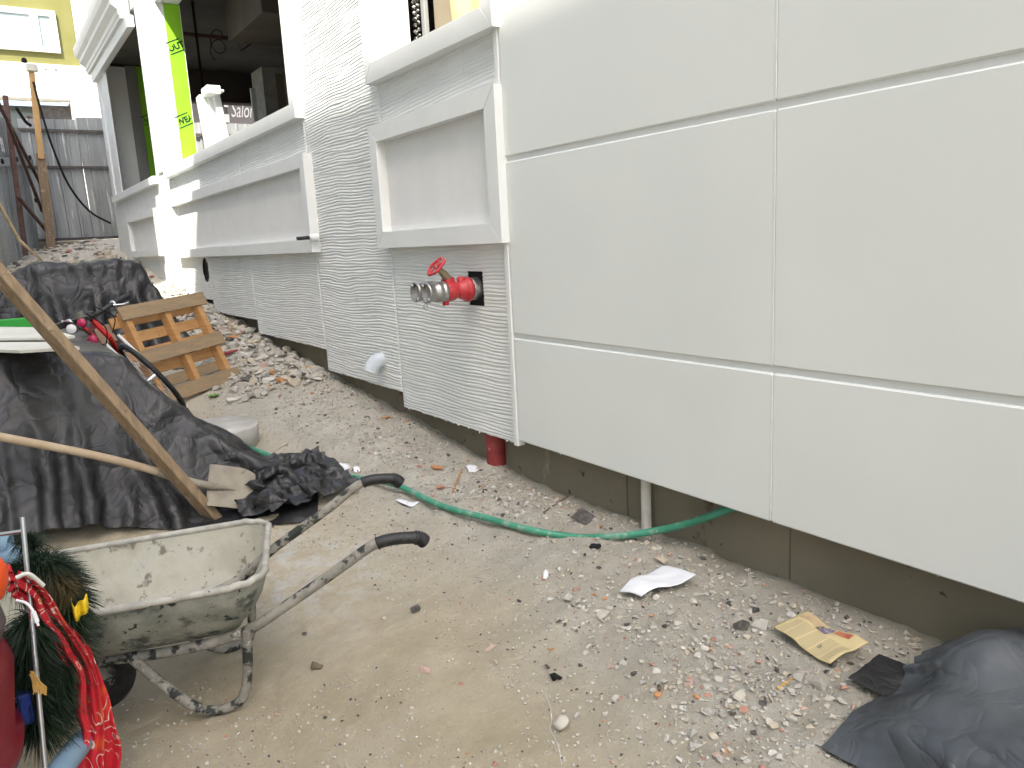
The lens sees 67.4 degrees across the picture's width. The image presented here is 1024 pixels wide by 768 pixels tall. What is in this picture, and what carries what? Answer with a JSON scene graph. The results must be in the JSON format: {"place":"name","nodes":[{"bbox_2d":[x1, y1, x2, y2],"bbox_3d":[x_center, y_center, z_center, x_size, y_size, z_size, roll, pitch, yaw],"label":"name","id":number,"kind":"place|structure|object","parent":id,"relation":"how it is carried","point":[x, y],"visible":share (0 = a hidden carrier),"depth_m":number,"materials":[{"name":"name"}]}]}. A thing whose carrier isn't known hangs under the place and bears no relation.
{"place":"outdoors","nodes":[
{"label":"outdoors","id":0,"kind":"place"},
{"bbox_2d":[0,100,69,105],"label":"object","id":1,"kind":"structure","parent":0,"point":[11,102],"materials":[{"name":"white"}]},
{"bbox_2d":[450,0,473,20],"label":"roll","id":2,"kind":"object","parent":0,"point":[459,8],"depth_m":4.59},
{"bbox_2d":[7,239,944,767],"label":"ground","id":3,"kind":"structure","parent":0,"point":[343,625],"depth_m":2.87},
{"bbox_2d":[0,636,24,767],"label":"red tub","id":4,"kind":"object","parent":3,"relation":"on","point":[12,727],"visible":0.98,"depth_m":1.88,"materials":[{"name":"plastic"}]},
{"bbox_2d":[0,604,5,642],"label":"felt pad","id":5,"kind":"object","parent":4,"relation":"on","point":[2,620],"visible":1,"depth_m":1.84,"materials":[{"name":"grey fabric"}]},
{"bbox_2d":[0,557,8,599],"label":"orange cushion","id":6,"kind":"object","parent":5,"relation":"on","point":[4,579],"visible":1,"depth_m":1.79,"materials":[{"name":"orange fabric"}]},
{"bbox_2d":[0,203,43,261],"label":"thin pole","id":7,"kind":"object","parent":3,"relation":"on","point":[5,215],"visible":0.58,"depth_m":9.53,"materials":[{"name":"brown wood"}]},
{"bbox_2d":[0,95,55,267],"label":"side fence","id":8,"kind":"object","parent":3,"relation":"on","point":[16,183],"visible":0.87,"depth_m":14.53,"materials":[{"name":"wood"}]},
{"bbox_2d":[15,107,31,126],"bbox_3d":[-9.738,-5.323,15.303,0.069,0.336,0.404,-3,11,2],"label":"cable","id":9,"kind":"object","parent":8,"relation":"on","point":[26,122],"visible":1,"depth_m":15.27,"materials":[{"name":"black rubber"}]},
{"bbox_2d":[21,57,57,248],"bbox_3d":[-9.681,-4.687,16.173,0.751,4.096,0.204,-7,12,-21],"label":"camera pole","id":10,"kind":"object","parent":3,"relation":"on","point":[31,69],"visible":0.91,"depth_m":16.08,"materials":[{"name":"brown wood"}]},
{"bbox_2d":[32,82,110,223],"bbox_3d":[-9.457,-4.891,16.532,0.161,2.862,1.305,2,12,26],"label":"cable","id":11,"kind":"object","parent":10,"relation":"hanging from","point":[56,157],"visible":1,"depth_m":16.18,"materials":[{"name":"black plastic"}]},
{"bbox_2d":[0,0,100,240],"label":"yellow building","id":12,"kind":"structure","parent":3,"relation":"on","point":[41,34],"depth_m":21.47,"materials":[{"name":"white paint"}]},
{"bbox_2d":[0,6,60,53],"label":"window","id":13,"kind":"structure","parent":12,"relation":"in","point":[21,29],"depth_m":21.11,"materials":[{"name":"white glass"}]},
{"bbox_2d":[1,527,108,766],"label":"garland","id":14,"kind":"object","parent":3,"relation":"on","point":[63,579],"visible":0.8,"depth_m":2.15},
{"bbox_2d":[16,688,34,724],"bbox_3d":[-1.335,0.881,2.105,0.032,0.090,0.060,-10,13,-33],"label":"blue box","id":15,"kind":"object","parent":14,"relation":"on","point":[24,709],"visible":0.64,"depth_m":2.08,"materials":[{"name":"blue plastic"}]},
{"bbox_2d":[7,564,121,767],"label":"patterned cloth","id":16,"kind":"object","parent":14,"relation":"hanging from","point":[99,728],"visible":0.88,"depth_m":2.21,"materials":[{"name":"red fabric"}]},
{"bbox_2d":[71,594,88,621],"bbox_3d":[-1.221,0.630,2.164,0.062,0.076,0.024,-1,11,11],"label":"yellow ribbon","id":17,"kind":"object","parent":14,"relation":"attached to","point":[82,609],"visible":0.94,"depth_m":2.16,"materials":[{"name":"yellow"}]},
{"bbox_2d":[48,730,91,767],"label":"blue roll","id":18,"kind":"object","parent":3,"relation":"on","point":[73,757],"visible":0.84,"depth_m":2.15,"materials":[{"name":"plastic"}]},
{"bbox_2d":[0,517,47,767],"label":"steel rod","id":19,"kind":"object","parent":18,"relation":"on","point":[22,531],"visible":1,"depth_m":2.08,"materials":[{"name":"grey metal"}]},
{"bbox_2d":[15,599,39,625],"bbox_3d":[-1.233,0.582,1.961,0.059,0.072,0.015,-1,11,13],"label":"white cable","id":20,"kind":"object","parent":19,"relation":"hanging from","point":[34,616],"visible":1,"depth_m":1.96,"materials":[{"name":"white plastic"}]},
{"bbox_2d":[29,671,46,694],"bbox_3d":[-1.254,0.790,2.034,0.034,0.076,0.018,-10,13,-33],"label":"straw tassel","id":21,"kind":"object","parent":19,"relation":"hanging from","point":[39,686],"visible":1,"depth_m":2.03,"materials":[{"name":"yellow"}]},
{"bbox_2d":[7,238,158,283],"bbox_3d":[-8.101,-2.150,13.731,2.288,0.983,7.144,-10,13,-33],"label":"rubble","id":22,"kind":"object","parent":3,"relation":"on","point":[57,259],"visible":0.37,"depth_m":14.98,"materials":[{"name":"grey paint"}]},
{"bbox_2d":[0,258,201,360],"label":"back tarp","id":23,"kind":"object","parent":3,"relation":"on","point":[58,292],"visible":0.49,"depth_m":7.54,"materials":[{"name":"black plastic"}]},
{"bbox_2d":[0,261,221,519],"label":"wooden post","id":24,"kind":"object","parent":3,"relation":"on","point":[35,315],"visible":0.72,"depth_m":3.82,"materials":[{"name":"brown wood"}]},
{"bbox_2d":[56,293,185,406],"bbox_3d":[-3.137,-0.245,5.977,0.830,0.935,1.945,-10,13,-33],"label":"bicycle","id":25,"kind":"object","parent":3,"relation":"on","point":[71,323],"visible":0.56,"depth_m":5.55,"materials":[{"name":"red metal"}]},
{"bbox_2d":[16,117,250,248],"bbox_3d":[-7.704,-4.757,18.465,7.300,3.022,0.500,-10,13,-33],"label":"fence","id":26,"kind":"object","parent":3,"relation":"on","point":[77,142],"visible":0.21,"depth_m":17.10,"materials":[{"name":"wood"}]},
{"bbox_2d":[108,292,239,401],"bbox_3d":[-2.819,-0.310,6.515,0.384,0.872,1.007,1,12,21],"label":"pallet","id":27,"kind":"object","parent":3,"relation":"on","point":[129,317],"visible":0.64,"depth_m":6.50,"materials":[{"name":"brown wood"}]},
{"bbox_2d":[0,328,358,534],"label":"front tarp","id":28,"kind":"object","parent":3,"relation":"on","point":[48,396],"visible":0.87,"depth_m":4.17,"materials":[{"name":"black plastic"}]},
{"bbox_2d":[0,318,32,326],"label":"green panel","id":29,"kind":"object","parent":28,"relation":"on","point":[18,322],"depth_m":5.64,"materials":[{"name":"green plastic"}]},
{"bbox_2d":[0,327,74,340],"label":"cream sheet","id":30,"kind":"object","parent":28,"relation":"on","point":[18,333],"visible":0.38,"depth_m":4.46,"materials":[{"name":"white plastic"}]},
{"bbox_2d":[0,342,79,352],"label":"cream board","id":31,"kind":"object","parent":28,"relation":"on","point":[18,347],"visible":0.62,"depth_m":3.93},
{"bbox_2d":[93,324,117,345],"bbox_3d":[-3.218,-0.381,6.083,0.194,0.176,0.126,8,15,44],"label":"brown block","id":32,"kind":"object","parent":28,"relation":"on","point":[100,336],"depth_m":6.05,"materials":[{"name":"brown wood"}]},
{"bbox_2d":[0,432,255,508],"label":"shovel","id":33,"kind":"object","parent":28,"relation":"on","point":[225,486],"visible":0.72,"depth_m":4.22,"materials":[{"name":"brown wood"}]},
{"bbox_2d":[0,473,429,715],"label":"wheelbarrow","id":34,"kind":"object","parent":3,"relation":"on","point":[194,586],"visible":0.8,"depth_m":2.73,"materials":[{"name":"grey metal"}]},
{"bbox_2d":[0,543,49,563],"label":"blue roll","id":35,"kind":"object","parent":34,"relation":"on","point":[3,555],"visible":0.04,"depth_m":2.27,"materials":[{"name":"plastic"}]},
{"bbox_2d":[0,535,13,552],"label":"blue roll","id":36,"kind":"object","parent":35,"relation":"on","point":[4,540],"visible":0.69,"depth_m":2.29,"materials":[{"name":"plastic"}]},
{"bbox_2d":[191,103,253,123],"bbox_3d":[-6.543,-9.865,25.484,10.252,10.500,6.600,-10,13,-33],"label":"sign","id":37,"kind":"object","parent":3,"relation":"on","point":[234,114],"visible":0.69,"depth_m":23.46,"materials":[{"name":"grey"}]},
{"bbox_2d":[214,349,237,358],"bbox_3d":[-2.801,-0.292,7.522,0.231,0.077,0.040,-8,12,-25],"label":"stick","id":38,"kind":"object","parent":3,"relation":"on","point":[230,352],"visible":0.7,"depth_m":7.53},
{"bbox_2d":[202,416,258,446],"bbox_3d":[-2.010,0.365,5.296,0.516,0.188,0.516,-10,13,-33],"label":"concrete disc","id":39,"kind":"object","parent":3,"relation":"on","point":[245,430],"visible":0.43,"depth_m":5.28,"materials":[{"name":"white concrete"}]},
{"bbox_2d":[152,280,330,406],"bbox_3d":[-3.823,-0.666,8.780,1.302,0.863,6.294,-10,13,-33],"label":"rubble","id":40,"kind":"object","parent":3,"relation":"on","point":[308,371],"visible":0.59,"depth_m":7.31,"materials":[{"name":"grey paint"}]},
{"bbox_2d":[310,661,322,669],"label":"stone","id":41,"kind":"object","parent":3,"relation":"on","point":[316,665],"visible":1,"depth_m":2.86,"materials":[{"name":"brown stone"}]},
{"bbox_2d":[339,463,348,469],"bbox_3d":[-1.076,0.516,4.818,0.100,0.027,0.175,-7,12,-22],"label":"paper scrap","id":42,"kind":"object","parent":3,"relation":"on","point":[345,466],"visible":0.44,"depth_m":4.81,"materials":[{"name":"white paper"}]},
{"bbox_2d":[353,466,359,472],"bbox_3d":[-0.957,0.527,4.733,0.039,0.023,0.086,-6,11,-14],"label":"paper scrap","id":43,"kind":"object","parent":3,"relation":"on","point":[355,468],"visible":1,"depth_m":4.73,"materials":[{"name":"white paper"}]},
{"bbox_2d":[396,499,418,506],"bbox_3d":[-0.580,0.656,4.261,0.146,0.024,0.055,7,15,43],"label":"paper scrap","id":44,"kind":"object","parent":3,"relation":"on","point":[409,504],"visible":1,"depth_m":4.26,"materials":[{"name":"white paper"}]},
{"bbox_2d":[410,604,420,612],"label":"stone","id":45,"kind":"object","parent":3,"relation":"on","point":[415,608],"visible":1,"depth_m":3.19,"materials":[{"name":"grey stone"}]},
{"bbox_2d":[419,665,431,672],"bbox_3d":[-0.313,1.026,2.767,0.052,0.027,0.031,0,11,17],"label":"chip","id":46,"kind":"object","parent":3,"relation":"on","point":[424,669],"visible":1,"depth_m":2.76,"materials":[{"name":"pink"}]},
{"bbox_2d":[430,465,443,469],"bbox_3d":[-0.448,0.501,4.628,0.063,0.037,0.087,-10,13,-33],"label":"chip","id":47,"kind":"object","parent":3,"relation":"on","point":[435,467],"visible":1,"depth_m":4.61,"materials":[{"name":"orange wood"}]},
{"bbox_2d":[436,484,444,489],"bbox_3d":[-0.411,0.591,4.368,0.058,0.032,0.051,3,12,27],"label":"chip","id":48,"kind":"object","parent":3,"relation":"on","point":[440,486],"visible":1,"depth_m":4.35,"materials":[{"name":"brick"}]},
{"bbox_2d":[451,469,461,492],"bbox_3d":[-0.314,0.553,4.415,0.012,0.056,0.277,-1,11,9],"label":"stick","id":49,"kind":"object","parent":3,"relation":"on","point":[452,491],"visible":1,"depth_m":4.39,"materials":[{"name":"brown wood"}]},
{"bbox_2d":[466,464,477,472],"bbox_3d":[-0.232,0.500,4.541,0.069,0.027,0.113,-6,11,-14],"label":"paper scrap","id":50,"kind":"object","parent":3,"relation":"on","point":[471,468],"visible":1,"depth_m":4.54,"materials":[{"name":"white paper"}]},
{"bbox_2d":[484,643,495,650],"bbox_3d":[-0.080,0.979,2.865,0.026,0.015,0.050,4,13,34],"label":"chip","id":51,"kind":"object","parent":3,"relation":"on","point":[489,647],"visible":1,"depth_m":2.86,"materials":[{"name":"beige stone"}]},
{"bbox_2d":[248,445,735,539],"bbox_3d":[-0.493,0.465,4.164,3.770,0.399,0.199,5,14,37],"label":"garden hose","id":52,"kind":"object","parent":3,"relation":"on","point":[708,516],"visible":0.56,"depth_m":3.61,"materials":[{"name":"green plastic"}]},
{"bbox_2d":[485,433,505,465],"bbox_3d":[-0.091,0.504,4.631,0.116,0.489,0.116,-10,13,-33],"label":"red pipe","id":53,"kind":"object","parent":3,"relation":"on","point":[495,450],"visible":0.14,"depth_m":4.56,"materials":[{"name":"red plastic"}]},
{"bbox_2d":[65,320,934,767],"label":"grit","id":54,"kind":"object","parent":3,"relation":"on","point":[525,630],"visible":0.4,"depth_m":2.76,"materials":[{"name":"grey gravel"}]},
{"bbox_2d":[543,570,548,578],"bbox_3d":[0.143,0.811,3.268,0.026,0.035,0.051,-3,11,2],"label":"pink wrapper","id":55,"kind":"object","parent":3,"relation":"on","point":[545,574],"visible":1,"depth_m":3.25,"materials":[{"name":"white paper"}]},
{"bbox_2d":[73,0,1023,641],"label":"building","id":56,"kind":"structure","parent":3,"relation":"on","point":[757,266],"depth_m":3.16,"materials":[{"name":"paint"}]},
{"bbox_2d":[196,95,215,147],"bbox_3d":[-3.741,-2.839,9.607,0.173,1.473,0.259,-10,13,-33],"label":"board","id":57,"kind":"object","parent":56,"relation":"on","point":[206,122],"visible":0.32,"depth_m":9.48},
{"bbox_2d":[201,85,223,97],"bbox_3d":[-3.649,-3.567,9.368,0.197,0.104,0.310,-10,13,-33],"label":"fitting box","id":58,"kind":"object","parent":57,"relation":"on","point":[210,90],"visible":0.96,"depth_m":9.28,"materials":[{"name":"white paint"}]},
{"bbox_2d":[207,97,220,141],"bbox_3d":[-3.643,-2.854,9.612,0.168,1.492,0.259,-10,13,-33],"label":"board","id":59,"kind":"object","parent":56,"relation":"on","point":[214,120],"depth_m":9.47,"materials":[{"name":"white paint"}]},
{"bbox_2d":[212,95,227,139],"bbox_3d":[-3.537,-2.836,9.565,0.188,1.464,0.259,-10,13,-33],"label":"board","id":60,"kind":"object","parent":56,"relation":"on","point":[220,117],"visible":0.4,"depth_m":9.43,"materials":[{"name":"white paint"}]},
{"bbox_2d":[250,88,258,122],"bbox_3d":[-4.077,-3.683,12.435,0.087,2.094,0.050,-10,13,-33],"label":"stud","id":61,"kind":"object","parent":56,"relation":"on","point":[254,104],"visible":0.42,"depth_m":12.26,"materials":[{"name":"white paint"}]},
{"bbox_2d":[296,233,318,240],"bbox_3d":[-1.645,-1.177,6.178,0.171,0.058,0.060,-10,13,-33],"label":"pipe","id":62,"kind":"object","parent":56,"relation":"attached to","point":[312,237],"depth_m":6.17,"materials":[{"name":"white plastic"}]},
{"bbox_2d":[363,352,385,373],"bbox_3d":[-0.997,-0.148,5.578,0.171,0.154,0.118,-10,13,-33],"label":"drain outlet","id":63,"kind":"object","parent":56,"relation":"attached to","point":[375,362],"visible":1,"depth_m":5.54,"materials":[{"name":"grey plastic"}]},
{"bbox_2d":[412,0,420,39],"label":"braided cable","id":64,"kind":"object","parent":56,"relation":"hanging from","point":[415,25],"visible":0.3,"depth_m":4.97,"materials":[{"name":"silver metal"}]},
{"bbox_2d":[420,0,429,35],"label":"grey batten","id":65,"kind":"object","parent":56,"relation":"attached to","point":[424,16],"depth_m":4.96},
{"bbox_2d":[433,0,451,28],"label":"taupe sheet","id":66,"kind":"object","parent":56,"relation":"on","point":[442,12],"depth_m":4.88,"materials":[{"name":"brown"}]},
{"bbox_2d":[410,257,482,309],"bbox_3d":[-0.374,-0.577,4.351,0.348,0.289,0.256,-10,13,-33],"label":"fire inlet valve","id":67,"kind":"object","parent":56,"relation":"attached to","point":[446,289],"visible":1,"depth_m":4.27,"materials":[{"name":"red paint"}]},
{"bbox_2d":[541,690,561,764],"bbox_3d":[0.126,1.070,2.408,0.019,0.016,0.374,-4,11,-6],"label":"string","id":68,"kind":"object","parent":3,"relation":"on","point":[550,728],"visible":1,"depth_m":2.39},
{"bbox_2d":[549,672,561,680],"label":"stone","id":69,"kind":"object","parent":3,"relation":"on","point":[554,676],"visible":1,"depth_m":2.63,"materials":[{"name":"black stone"}]},
{"bbox_2d":[543,496,568,513],"bbox_3d":[0.230,0.620,3.966,0.012,0.014,0.285,3,12,29],"label":"stick","id":70,"kind":"object","parent":3,"relation":"on","point":[545,511],"visible":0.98,"depth_m":3.96,"materials":[{"name":"wood"}]},
{"bbox_2d":[186,309,927,767],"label":"rubble","id":71,"kind":"object","parent":3,"relation":"on","point":[754,597],"visible":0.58,"depth_m":3.61,"materials":[{"name":"grey stone"}]},
{"bbox_2d":[553,715,568,730],"bbox_3d":[0.155,1.057,2.396,0.047,0.045,0.055,5,13,35],"label":"pebble","id":72,"kind":"object","parent":3,"relation":"on","point":[561,722],"visible":1,"depth_m":2.38,"materials":[{"name":"white stone"}]},
{"bbox_2d":[561,593,573,600],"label":"stone","id":73,"kind":"object","parent":3,"relation":"on","point":[568,596],"visible":1,"depth_m":3.07,"materials":[{"name":"white stone"}]},
{"bbox_2d":[572,507,595,524],"bbox_3d":[0.349,0.645,3.734,0.092,0.057,0.083,5,13,36],"label":"dark tile","id":74,"kind":"object","parent":3,"relation":"on","point":[583,516],"visible":1,"depth_m":3.73,"materials":[{"name":"grey tile"}]},
{"bbox_2d":[589,543,601,548],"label":"stone","id":75,"kind":"object","parent":3,"relation":"on","point":[595,546],"visible":1,"depth_m":3.42,"materials":[{"name":"black stone"}]},
{"bbox_2d":[596,609,609,619],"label":"stone","id":76,"kind":"object","parent":3,"relation":"on","point":[600,615],"visible":1,"depth_m":2.95,"materials":[{"name":"white stone"}]},
{"bbox_2d":[641,480,651,528],"bbox_3d":[0.624,0.529,3.577,0.056,0.761,0.048,-10,13,-33],"label":"white pipe","id":77,"kind":"object","parent":3,"relation":"on","point":[646,520],"visible":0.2,"depth_m":3.56,"materials":[{"name":"plastic"}]},
{"bbox_2d":[619,565,695,595],"bbox_3d":[0.583,0.785,3.073,0.269,0.069,0.224,-10,13,-33],"label":"white sheet","id":78,"kind":"object","parent":3,"relation":"on","point":[660,576],"visible":1,"depth_m":3.07,"materials":[{"name":"paper"}]},
{"bbox_2d":[656,555,667,563],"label":"stone","id":79,"kind":"object","parent":3,"relation":"on","point":[662,559],"visible":1,"depth_m":3.28,"materials":[{"name":"beige stone"}]},
{"bbox_2d":[687,678,693,687],"bbox_3d":[0.581,0.974,2.501,0.017,0.018,0.039,3,12,28],"label":"chip","id":80,"kind":"object","parent":3,"relation":"on","point":[690,681],"visible":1,"depth_m":2.50,"materials":[{"name":"pink"}]},
{"bbox_2d":[693,692,699,699],"bbox_3d":[0.586,0.991,2.440,0.023,0.014,0.036,-10,13,-33],"label":"chip","id":81,"kind":"object","parent":3,"relation":"on","point":[696,696],"visible":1,"depth_m":2.43,"materials":[{"name":"orange brick"}]},
{"bbox_2d":[712,751,725,759],"bbox_3d":[0.589,1.058,2.178,0.023,0.017,0.040,-10,13,-33],"label":"chip","id":82,"kind":"object","parent":3,"relation":"on","point":[715,754],"visible":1,"depth_m":2.18,"materials":[{"name":"pink stone"}]},
{"bbox_2d":[731,689,745,701],"bbox_3d":[0.707,0.966,2.387,0.047,0.025,0.052,-10,13,-33],"label":"stone","id":83,"kind":"object","parent":3,"relation":"on","point":[739,695],"visible":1,"depth_m":2.38,"materials":[{"name":"white stone"}]},
{"bbox_2d":[733,620,749,630],"bbox_3d":[0.813,0.850,2.725,0.059,0.040,0.042,1,11,19],"label":"stone","id":84,"kind":"object","parent":3,"relation":"on","point":[742,625],"visible":1,"depth_m":2.71,"materials":[{"name":"grey stone"}]},
{"bbox_2d":[739,706,747,712],"bbox_3d":[0.707,0.988,2.336,0.030,0.017,0.024,-10,13,-33],"label":"chip","id":85,"kind":"object","parent":3,"relation":"on","point":[743,709],"visible":1,"depth_m":2.33,"materials":[{"name":"stone"}]},
{"bbox_2d":[751,618,768,630],"bbox_3d":[0.875,0.851,2.714,0.054,0.039,0.033,5,13,35],"label":"stone","id":86,"kind":"object","parent":3,"relation":"on","point":[761,624],"visible":1,"depth_m":2.71,"materials":[{"name":"white stone"}]},
{"bbox_2d":[777,677,793,689],"bbox_3d":[0.859,0.938,2.411,0.091,0.008,0.008,-12,14,-38],"label":"stick","id":87,"kind":"object","parent":3,"relation":"on","point":[783,684],"visible":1,"depth_m":2.40,"materials":[{"name":"yellow wood"}]},
{"bbox_2d":[793,670,805,681],"bbox_3d":[0.914,0.925,2.435,0.047,0.030,0.030,-10,13,-33],"label":"stone","id":88,"kind":"object","parent":3,"relation":"on","point":[798,676],"visible":1,"depth_m":2.43,"materials":[{"name":"white stone"}]},
{"bbox_2d":[810,679,825,690],"bbox_3d":[0.953,0.930,2.388,0.048,0.037,0.031,5,14,37],"label":"stone","id":89,"kind":"object","parent":3,"relation":"on","point":[819,685],"visible":1,"depth_m":2.37,"materials":[{"name":"grey stone"}]},
{"bbox_2d":[772,611,868,663],"bbox_3d":[1.011,0.841,2.562,0.152,0.068,0.291,-10,13,-33],"label":"newspaper","id":90,"kind":"object","parent":3,"relation":"on","point":[814,635],"visible":1,"depth_m":2.55,"materials":[{"name":"paper"}]},
{"bbox_2d":[848,654,905,696],"bbox_3d":[1.136,0.884,2.331,0.179,0.022,0.148,-10,13,-33],"label":"tarp scrap","id":91,"kind":"object","parent":3,"relation":"on","point":[881,674],"visible":0.88,"depth_m":2.34,"materials":[{"name":"black plastic"}]},
{"bbox_2d":[821,627,1023,767],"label":"corner tarp","id":92,"kind":"object","parent":3,"relation":"on","point":[956,703],"visible":1,"depth_m":2.05,"materials":[{"name":"grey plastic"}]},
{"bbox_2d":[473,0,479,8],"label":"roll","id":93,"kind":"object","parent":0,"point":[476,3],"depth_m":4.49,"materials":[{"name":"yellow"}]},
{"bbox_2d":[335,420,874,767],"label":"rubble","id":94,"kind":"object","parent":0,"point":[771,723],"visible":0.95,"depth_m":2.58,"materials":[{"name":"grey stone"}]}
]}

